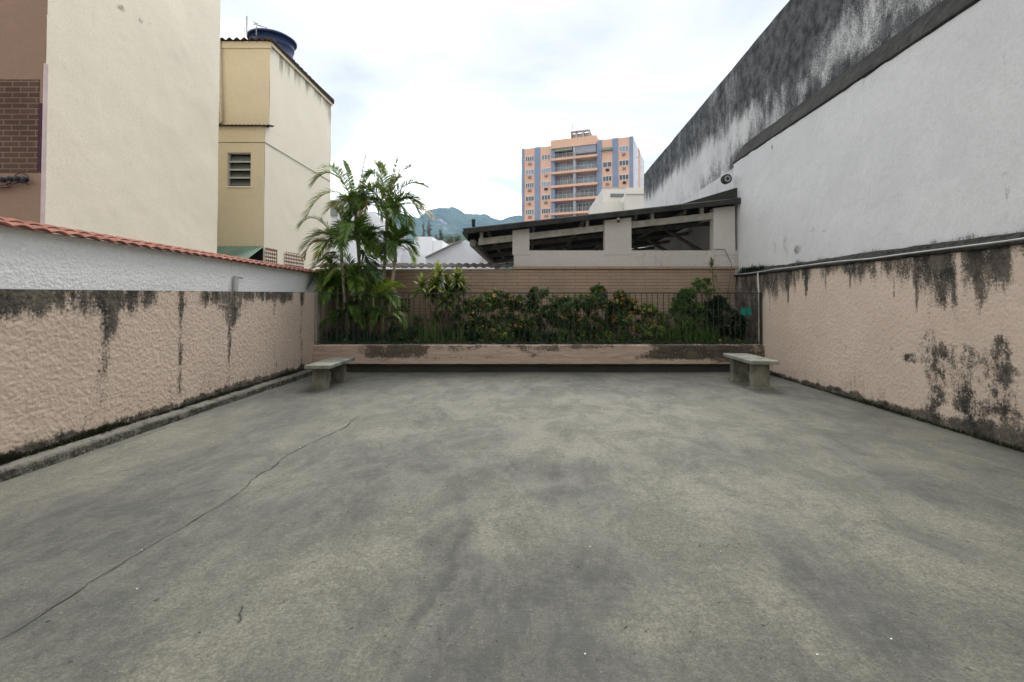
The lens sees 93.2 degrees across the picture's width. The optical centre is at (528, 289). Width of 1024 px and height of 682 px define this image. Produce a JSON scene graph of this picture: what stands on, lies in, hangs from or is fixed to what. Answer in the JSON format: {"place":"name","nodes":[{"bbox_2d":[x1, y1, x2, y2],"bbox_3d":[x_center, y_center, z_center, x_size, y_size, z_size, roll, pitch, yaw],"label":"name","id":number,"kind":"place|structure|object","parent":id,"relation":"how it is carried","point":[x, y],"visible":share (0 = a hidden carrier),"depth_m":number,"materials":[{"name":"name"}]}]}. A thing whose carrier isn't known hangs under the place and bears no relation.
{"place":"outdoors","nodes":[
{"label":"outdoors","id":0,"kind":"place"},
{"bbox_2d":[217,37,333,269],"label":"narrow house","id":1,"kind":"structure","parent":0,"point":[274,142],"depth_m":11.21,"materials":[{"name":"paint"}]},
{"bbox_2d":[219,40,223,123],"bbox_3d":[-7.088,-4.781,11.143,0.151,1.953,0.056,0,-1,0],"label":"drain pipe","id":2,"kind":"object","parent":1,"relation":"attached to","point":[221,99],"visible":0.78,"depth_m":11.12,"materials":[{"name":"beige plastic"}]},
{"bbox_2d":[226,153,250,186],"bbox_3d":[-6.578,-2.721,11.037,0.573,0.797,0.175,0,-1,0],"label":"window","id":3,"kind":"structure","parent":1,"relation":"in","point":[240,168],"depth_m":11.05,"materials":[{"name":"metal"}]},
{"bbox_2d":[247,21,296,57],"bbox_3d":[-6.600,-6.176,12.413,1.150,0.788,1.189,0,-1,0],"label":"water tank","id":4,"kind":"object","parent":1,"relation":"on","point":[287,43],"visible":0.45,"depth_m":12.05,"materials":[{"name":"blue plastic"}]},
{"bbox_2d":[330,200,384,268],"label":"white house","id":5,"kind":"structure","parent":0,"point":[352,249],"depth_m":22.94,"materials":[{"name":"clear paint"}]},
{"bbox_2d":[330,204,337,215],"bbox_3d":[-8.902,-3.684,22.027,0.337,0.619,0.090,0,-1,0],"label":"window","id":6,"kind":"structure","parent":5,"relation":"in","point":[332,211],"depth_m":21.98,"materials":[{"name":"glass"}]},
{"bbox_2d":[369,211,416,226],"bbox_3d":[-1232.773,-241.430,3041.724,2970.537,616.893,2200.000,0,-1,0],"label":"hills","id":7,"kind":"structure","parent":0,"point":[415,219],"depth_m":3019.22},
{"bbox_2d":[413,233,513,268],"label":"hills","id":8,"kind":"structure","parent":0,"point":[462,237],"depth_m":759.04,"materials":[{"name":"green plant"}]},
{"bbox_2d":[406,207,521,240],"bbox_3d":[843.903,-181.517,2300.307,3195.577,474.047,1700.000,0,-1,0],"label":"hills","id":9,"kind":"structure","parent":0,"point":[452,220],"depth_m":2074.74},
{"bbox_2d":[220,0,788,219],"label":"sky","id":10,"kind":"structure","parent":0,"point":[455,90],"materials":[{"name":"white"}]},
{"bbox_2d":[0,372,1023,681],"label":"courtyard floor","id":11,"kind":"structure","parent":0,"point":[404,526],"depth_m":2.75,"materials":[{"name":"concrete"}]},
{"bbox_2d":[0,289,337,482],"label":"boundary wall","id":12,"kind":"structure","parent":11,"relation":"on","point":[73,363],"depth_m":4.92,"materials":[{"name":"paint"}]},
{"bbox_2d":[304,357,354,389],"bbox_3d":[-3.198,1.348,7.824,0.389,0.397,1.065,0,-1,0],"label":"concrete bench","id":13,"kind":"object","parent":11,"relation":"on","point":[337,366],"visible":0.99,"depth_m":7.49,"materials":[{"name":"grey concrete"}]},
{"bbox_2d":[0,234,1023,464],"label":"moss","id":14,"kind":"object","parent":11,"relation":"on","point":[5,458],"visible":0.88,"depth_m":4.94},
{"bbox_2d":[723,353,779,389],"bbox_3d":[3.585,1.317,7.859,0.430,0.460,1.088,0,-1,0],"label":"concrete bench","id":15,"kind":"object","parent":11,"relation":"on","point":[759,372],"visible":0.96,"depth_m":7.50,"materials":[{"name":"grey concrete"}]},
{"bbox_2d":[734,232,1023,449],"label":"boundary wall","id":16,"kind":"structure","parent":11,"relation":"on","point":[937,337],"depth_m":5.61,"materials":[{"name":"paint"}]},
{"bbox_2d":[741,264,767,271],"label":"weed","id":17,"kind":"object","parent":16,"relation":"on","point":[751,267],"visible":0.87,"depth_m":9.69,"materials":[{"name":"green plant"}]},
{"bbox_2d":[733,237,1023,300],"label":"conduit","id":18,"kind":"object","parent":16,"relation":"attached to","point":[886,256],"visible":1,"depth_m":5.80,"materials":[{"name":"white plastic"}]},
{"bbox_2d":[522,125,643,221],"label":"apartment tower","id":19,"kind":"structure","parent":0,"point":[575,174],"depth_m":105.64,"materials":[{"name":"paint"}]},
{"bbox_2d":[525,156,533,161],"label":"window","id":20,"kind":"structure","parent":19,"relation":"in","point":[530,158],"depth_m":108.47,"materials":[{"name":"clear glass"}]},
{"bbox_2d":[525,169,533,174],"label":"window","id":21,"kind":"structure","parent":19,"relation":"in","point":[527,172],"depth_m":108.42,"materials":[{"name":"blue glass"}]},
{"bbox_2d":[525,182,533,187],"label":"window","id":22,"kind":"structure","parent":19,"relation":"in","point":[527,185],"depth_m":108.37,"materials":[{"name":"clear glass"}]},
{"bbox_2d":[525,196,533,201],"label":"window","id":23,"kind":"structure","parent":19,"relation":"in","point":[527,198],"depth_m":108.29,"materials":[{"name":"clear glass"}]},
{"bbox_2d":[525,209,533,214],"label":"window","id":24,"kind":"structure","parent":19,"relation":"in","point":[531,211],"depth_m":108.21,"materials":[{"name":"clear glass"}]},
{"bbox_2d":[541,154,549,159],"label":"window","id":25,"kind":"structure","parent":19,"relation":"in","point":[543,157],"depth_m":107.14,"materials":[{"name":"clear glass"}]},
{"bbox_2d":[541,168,549,173],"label":"window","id":26,"kind":"structure","parent":19,"relation":"in","point":[543,170],"depth_m":107.13,"materials":[{"name":"blue glass"}]},
{"bbox_2d":[541,181,549,186],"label":"window","id":27,"kind":"structure","parent":19,"relation":"in","point":[547,183],"depth_m":107.02,"materials":[{"name":"blue glass"}]},
{"bbox_2d":[541,195,549,199],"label":"window","id":28,"kind":"structure","parent":19,"relation":"in","point":[543,197],"depth_m":107.00,"materials":[{"name":"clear glass"}]},
{"bbox_2d":[541,208,549,213],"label":"window","id":29,"kind":"structure","parent":19,"relation":"in","point":[545,210],"depth_m":106.92,"materials":[{"name":"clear glass"}]},
{"bbox_2d":[558,177,571,184],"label":"window","id":30,"kind":"structure","parent":19,"relation":"in","point":[561,181],"depth_m":107.21,"materials":[{"name":"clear glass"}]},
{"bbox_2d":[558,150,572,157],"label":"window","id":31,"kind":"structure","parent":19,"relation":"in","point":[565,153],"depth_m":107.34,"materials":[{"name":"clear glass"}]},
{"bbox_2d":[558,164,572,170],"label":"window","id":32,"kind":"structure","parent":19,"relation":"in","point":[563,167],"depth_m":107.21,"materials":[{"name":"grey glass"}]},
{"bbox_2d":[558,191,572,198],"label":"window","id":33,"kind":"structure","parent":19,"relation":"in","point":[567,194],"depth_m":107.08,"materials":[{"name":"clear glass"}]},
{"bbox_2d":[560,204,572,211],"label":"window","id":34,"kind":"structure","parent":19,"relation":"in","point":[563,208],"depth_m":106.92,"materials":[{"name":"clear glass"}]},
{"bbox_2d":[578,203,592,210],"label":"window","id":35,"kind":"structure","parent":19,"relation":"in","point":[581,206],"depth_m":105.60,"materials":[{"name":"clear glass"}]},
{"bbox_2d":[580,161,595,168],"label":"window","id":36,"kind":"structure","parent":19,"relation":"in","point":[594,162],"depth_m":105.42,"materials":[{"name":"grey glass"}]},
{"bbox_2d":[579,175,596,182],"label":"window","id":37,"kind":"structure","parent":19,"relation":"in","point":[591,176],"depth_m":105.36,"materials":[{"name":"grey glass"}]},
{"bbox_2d":[580,189,596,196],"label":"window","id":38,"kind":"structure","parent":19,"relation":"in","point":[587,190],"depth_m":105.26,"materials":[{"name":"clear glass"}]},
{"bbox_2d":[603,161,611,167],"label":"window","id":39,"kind":"structure","parent":19,"relation":"in","point":[605,164],"depth_m":102.35,"materials":[{"name":"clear glass"}]},
{"bbox_2d":[603,176,611,181],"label":"window","id":40,"kind":"structure","parent":19,"relation":"in","point":[605,178],"depth_m":102.30,"materials":[{"name":"white glass"}]},
{"bbox_2d":[619,145,628,151],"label":"window","id":41,"kind":"structure","parent":19,"relation":"in","point":[621,148],"depth_m":101.23,"materials":[{"name":"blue glass"}]},
{"bbox_2d":[619,160,628,165],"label":"window","id":42,"kind":"structure","parent":19,"relation":"in","point":[623,162],"depth_m":101.11,"materials":[{"name":"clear glass"}]},
{"bbox_2d":[619,174,628,179],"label":"window","id":43,"kind":"structure","parent":19,"relation":"in","point":[625,176],"depth_m":101.06,"materials":[{"name":"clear glass"}]},
{"bbox_2d":[589,187,643,248],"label":"cream block","id":44,"kind":"structure","parent":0,"point":[610,199],"depth_m":56.25,"materials":[{"name":"paint"}]},
{"bbox_2d":[610,194,623,196],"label":"window","id":45,"kind":"structure","parent":44,"relation":"in","point":[611,195],"depth_m":58.15,"materials":[{"name":"grey glass"}]},
{"label":"ground","id":46,"kind":"structure","parent":0,"visible":0},
{"bbox_2d":[0,0,220,258],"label":"tall house","id":47,"kind":"structure","parent":46,"relation":"on","point":[109,117],"depth_m":7.00,"materials":[{"name":"beige paint"}]},
{"bbox_2d":[0,172,28,187],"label":"cable rack","id":48,"kind":"object","parent":47,"relation":"attached to","point":[17,179],"visible":1,"depth_m":5.90,"materials":[{"name":"black plastic"}]},
{"bbox_2d":[0,217,325,291],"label":"neighbour wall","id":49,"kind":"structure","parent":46,"relation":"on","point":[47,258],"depth_m":5.07,"materials":[{"name":"paint"}]},
{"bbox_2d":[233,276,242,290],"bbox_3d":[-4.265,0.006,7.097,0.040,0.425,0.205,0,-1,0],"label":"pipe stub","id":50,"kind":"object","parent":49,"relation":"attached to","point":[235,283],"visible":0.62,"depth_m":7.00,"materials":[{"name":"metal"}]},
{"bbox_2d":[386,247,404,268],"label":"white low house","id":51,"kind":"structure","parent":46,"relation":"on","point":[400,250],"depth_m":43.37,"materials":[{"name":"white paint"}]},
{"bbox_2d":[401,237,447,268],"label":"stepped white house","id":52,"kind":"structure","parent":46,"relation":"on","point":[429,245],"depth_m":44.69,"materials":[{"name":"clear paint"}]},
{"bbox_2d":[426,219,432,236],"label":"tree","id":53,"kind":"object","parent":46,"relation":"on","point":[428,231],"visible":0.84,"depth_m":140.22,"materials":[{"name":"green plant"}]},
{"bbox_2d":[437,229,444,240],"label":"tree","id":54,"kind":"object","parent":46,"relation":"on","point":[440,236],"visible":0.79,"depth_m":119.93,"materials":[{"name":"green plant"}]},
{"bbox_2d":[444,236,453,242],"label":"tree","id":55,"kind":"object","parent":46,"relation":"on","point":[451,239],"visible":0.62,"depth_m":115.11,"materials":[{"name":"green plant"}]},
{"bbox_2d":[454,235,461,241],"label":"tree","id":56,"kind":"object","parent":46,"relation":"on","point":[458,238],"visible":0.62,"depth_m":124.95,"materials":[{"name":"green plant"}]},
{"bbox_2d":[425,240,493,268],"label":"gabled hall","id":57,"kind":"structure","parent":46,"relation":"on","point":[461,252],"depth_m":32.05,"materials":[{"name":"paint"}]},
{"bbox_2d":[314,263,738,340],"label":"back wall","id":58,"kind":"structure","parent":46,"relation":"on","point":[611,279],"depth_m":10.40,"materials":[{"name":"paint"}]},
{"bbox_2d":[312,341,764,371],"bbox_3d":[0.185,1.334,9.742,8.530,0.581,1.264,0,-1,0],"label":"planter","id":59,"kind":"object","parent":46,"relation":"on","point":[550,357],"visible":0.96,"depth_m":9.12,"materials":[{"name":"painted concrete"},{"name":"plaster"}]},
{"bbox_2d":[296,208,378,330],"bbox_3d":[-3.727,-0.294,9.552,1.612,2.833,1.204,0,-1,0],"label":"palm","id":60,"kind":"object","parent":59,"relation":"on","point":[331,233],"visible":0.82,"depth_m":9.53,"materials":[{"name":"green plant"}]},
{"bbox_2d":[306,256,373,343],"bbox_3d":[-3.737,0.203,9.799,1.490,1.846,1.238,0,-1,0],"label":"palm","id":61,"kind":"object","parent":59,"relation":"on","point":[327,287],"visible":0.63,"depth_m":9.61,"materials":[{"name":"green plant"}]},
{"bbox_2d":[318,301,370,336],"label":"palm","id":62,"kind":"object","parent":59,"relation":"on","point":[351,314],"visible":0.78,"depth_m":9.39,"materials":[{"name":"green plant"}]},
{"bbox_2d":[301,152,390,334],"bbox_3d":[-3.608,-0.847,9.857,1.838,3.953,1.213,0,-1,0],"label":"palm","id":63,"kind":"object","parent":59,"relation":"on","point":[344,198],"visible":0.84,"depth_m":9.76,"materials":[{"name":"green plant"}]},
{"bbox_2d":[308,250,397,332],"bbox_3d":[-3.604,0.149,9.787,1.415,1.954,1.477,-1,-1,35],"label":"palm","id":64,"kind":"object","parent":59,"relation":"on","point":[354,267],"visible":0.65,"depth_m":9.67,"materials":[{"name":"green plant"}]},
{"bbox_2d":[320,325,392,343],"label":"grass clump","id":65,"kind":"object","parent":59,"relation":"on","point":[365,338],"visible":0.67,"depth_m":9.35,"materials":[{"name":"green plant"}]},
{"bbox_2d":[320,212,399,337],"bbox_3d":[-3.404,-0.244,9.762,1.509,2.737,1.485,0,-1,0],"label":"palm","id":66,"kind":"object","parent":59,"relation":"on","point":[361,221],"visible":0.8,"depth_m":9.60,"materials":[{"name":"green plant"}]},
{"bbox_2d":[340,275,410,335],"bbox_3d":[-3.081,0.405,9.639,1.479,1.450,0.941,0,-1,0],"label":"palm","id":67,"kind":"object","parent":59,"relation":"on","point":[378,287],"visible":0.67,"depth_m":9.54,"materials":[{"name":"green plant"}]},
{"bbox_2d":[352,304,407,341],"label":"palm","id":68,"kind":"object","parent":59,"relation":"on","point":[374,317],"visible":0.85,"depth_m":9.41,"materials":[{"name":"green plant"}]},
{"bbox_2d":[351,156,434,334],"bbox_3d":[-2.732,-0.791,9.804,1.848,3.837,1.226,0,-1,0],"label":"palm","id":69,"kind":"object","parent":59,"relation":"on","point":[393,205],"visible":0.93,"depth_m":9.72,"materials":[{"name":"green plant"}]},
{"bbox_2d":[367,217,420,339],"bbox_3d":[-2.683,-0.186,9.565,1.212,2.619,0.971,0,-1,0],"label":"palm","id":70,"kind":"object","parent":59,"relation":"on","point":[394,234],"visible":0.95,"depth_m":9.55,"materials":[{"name":"green plant"}]},
{"bbox_2d":[387,324,423,343],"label":"leafy shrub","id":71,"kind":"object","parent":59,"relation":"on","point":[395,333],"visible":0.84,"depth_m":9.44,"materials":[{"name":"green plant"}]},
{"bbox_2d":[407,305,462,336],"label":"leafy shrub","id":72,"kind":"object","parent":59,"relation":"on","point":[454,318],"visible":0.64,"depth_m":9.76,"materials":[{"name":"green plant"}]},
{"bbox_2d":[409,259,472,341],"bbox_3d":[-1.784,0.244,9.716,1.346,1.751,0.911,0,-1,0],"label":"cordyline","id":73,"kind":"object","parent":59,"relation":"on","point":[434,285],"visible":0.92,"depth_m":9.65,"materials":[{"name":"green plant"}]},
{"bbox_2d":[416,318,470,343],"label":"grass clump","id":74,"kind":"object","parent":59,"relation":"on","point":[435,332],"visible":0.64,"depth_m":9.44,"materials":[{"name":"green plant"}]},
{"bbox_2d":[442,318,480,343],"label":"leafy shrub","id":75,"kind":"object","parent":59,"relation":"on","point":[472,334],"visible":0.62,"depth_m":9.56,"materials":[{"name":"green plant"}]},
{"bbox_2d":[473,328,514,343],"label":"leafy shrub","id":76,"kind":"object","parent":59,"relation":"on","point":[503,334],"visible":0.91,"depth_m":9.39,"materials":[{"name":"green plant"}]},
{"bbox_2d":[462,288,527,343],"bbox_3d":[-0.688,0.533,9.586,1.360,1.172,0.714,0,-1,0],"label":"flowering shrub","id":77,"kind":"object","parent":59,"relation":"on","point":[512,303],"visible":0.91,"depth_m":9.51,"materials":[{"name":"green plant"}]},
{"bbox_2d":[518,328,557,343],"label":"leafy shrub","id":78,"kind":"object","parent":59,"relation":"on","point":[544,333],"visible":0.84,"depth_m":9.31,"materials":[{"name":"green plant"}]},
{"bbox_2d":[315,292,761,344],"bbox_3d":[0.181,0.552,9.210,8.498,1.023,0.040,0,-1,0],"label":"iron fence","id":79,"kind":"object","parent":59,"relation":"on","point":[530,342],"visible":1,"depth_m":9.21,"materials":[{"name":"black metal"}]},
{"bbox_2d":[741,308,750,314],"bbox_3d":[4.151,0.412,9.246,0.233,0.140,0.006,0,-1,0],"label":"plate","id":80,"kind":"object","parent":79,"relation":"attached to","point":[743,311],"visible":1,"depth_m":9.24,"materials":[{"name":"teal plastic"}]},
{"bbox_2d":[319,333,757,344],"bbox_3d":[0.153,1.015,9.756,8.539,0.284,1.263,0,-1,0],"label":"ground cover","id":81,"kind":"object","parent":59,"relation":"on","point":[591,338],"visible":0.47,"depth_m":9.42,"materials":[{"name":"green plant"}]},
{"bbox_2d":[519,294,564,333],"bbox_3d":[0.245,0.600,9.812,0.986,1.046,0.501,0,-1,-15],"label":"leafy shrub","id":82,"kind":"object","parent":59,"relation":"on","point":[556,323],"visible":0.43,"depth_m":9.78,"materials":[{"name":"green plant"}]},
{"bbox_2d":[526,286,559,343],"bbox_3d":[0.222,0.514,9.693,0.618,1.212,0.657,-1,-2,45],"label":"leafy shrub","id":83,"kind":"object","parent":59,"relation":"on","point":[542,313],"visible":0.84,"depth_m":9.59,"materials":[{"name":"green plant"}]},
{"bbox_2d":[524,325,566,343],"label":"grass clump","id":84,"kind":"object","parent":59,"relation":"on","point":[559,338],"visible":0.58,"depth_m":9.29,"materials":[{"name":"green plant"}]},
{"bbox_2d":[557,325,612,343],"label":"leafy shrub","id":85,"kind":"object","parent":59,"relation":"on","point":[598,335],"visible":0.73,"depth_m":9.45,"materials":[{"name":"green plant"}]},
{"bbox_2d":[553,282,621,340],"bbox_3d":[1.142,0.477,9.613,1.436,1.283,0.834,0,-1,0],"label":"flowering shrub","id":86,"kind":"object","parent":59,"relation":"on","point":[591,303],"visible":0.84,"depth_m":9.53,"materials":[{"name":"green plant"}]},
{"bbox_2d":[614,289,622,340],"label":"leafy shrub","id":87,"kind":"object","parent":59,"relation":"on","point":[620,308],"visible":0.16,"depth_m":9.80,"materials":[{"name":"green plant"}]},
{"bbox_2d":[611,290,660,343],"bbox_3d":[2.090,0.551,9.647,1.004,1.132,0.668,1,-1,-25],"label":"flowering shrub","id":88,"kind":"object","parent":59,"relation":"on","point":[646,310],"visible":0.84,"depth_m":9.59,"materials":[{"name":"green plant"}]},
{"bbox_2d":[617,324,666,343],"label":"flowering shrub","id":89,"kind":"object","parent":59,"relation":"on","point":[648,334],"visible":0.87,"depth_m":9.33,"materials":[{"name":"green plant"}]},
{"bbox_2d":[653,310,673,336],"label":"leafy shrub","id":90,"kind":"object","parent":59,"relation":"on","point":[667,317],"visible":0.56,"depth_m":9.91,"materials":[{"name":"green plant"}]},
{"bbox_2d":[668,287,706,336],"bbox_3d":[3.220,0.511,9.722,0.878,1.217,0.841,0,-1,0],"label":"leafy shrub","id":91,"kind":"object","parent":59,"relation":"on","point":[673,306],"visible":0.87,"depth_m":9.69,"materials":[{"name":"green plant"}]},
{"bbox_2d":[662,320,717,343],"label":"grass clump","id":92,"kind":"object","parent":59,"relation":"on","point":[679,338],"visible":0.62,"depth_m":9.41,"materials":[{"name":"green plant"}]},
{"bbox_2d":[690,276,716,333],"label":"leafy shrub","id":93,"kind":"object","parent":59,"relation":"on","point":[695,282],"visible":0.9,"depth_m":9.84,"materials":[{"name":"green plant"}]},
{"bbox_2d":[703,256,723,341],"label":"oleander","id":94,"kind":"object","parent":59,"relation":"on","point":[711,261],"visible":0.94,"depth_m":9.90,"materials":[{"name":"green plant"}]},
{"bbox_2d":[700,294,749,343],"bbox_3d":[3.899,0.589,9.752,1.004,1.068,0.833,0,-1,0],"label":"leafy shrub","id":95,"kind":"object","parent":59,"relation":"on","point":[724,305],"visible":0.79,"depth_m":9.63,"materials":[{"name":"green plant"}]},
{"bbox_2d":[462,188,740,292],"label":"shed","id":96,"kind":"structure","parent":46,"relation":"on","point":[602,239],"depth_m":10.68,"materials":[{"name":"white paint"}]},
{"bbox_2d":[724,249,731,296],"bbox_3d":[4.216,-0.344,10.505,0.272,1.131,0.306,0,-1,0],"label":"cable","id":97,"kind":"object","parent":96,"relation":"attached to","point":[730,272],"visible":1,"depth_m":10.36,"materials":[{"name":"black rubber"}]},
{"bbox_2d":[644,0,1023,303],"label":"warehouse","id":98,"kind":"structure","parent":46,"relation":"on","point":[819,129],"depth_m":6.80,"materials":[{"name":"white paint"}]},
{"bbox_2d":[720,174,731,183],"bbox_3d":[4.399,-2.471,10.781,0.210,0.218,0.159,0,-1,0],"label":"rolled sheet","id":99,"kind":"object","parent":98,"relation":"attached to","point":[726,179],"visible":1,"depth_m":10.71,"materials":[{"name":"grey metal"}]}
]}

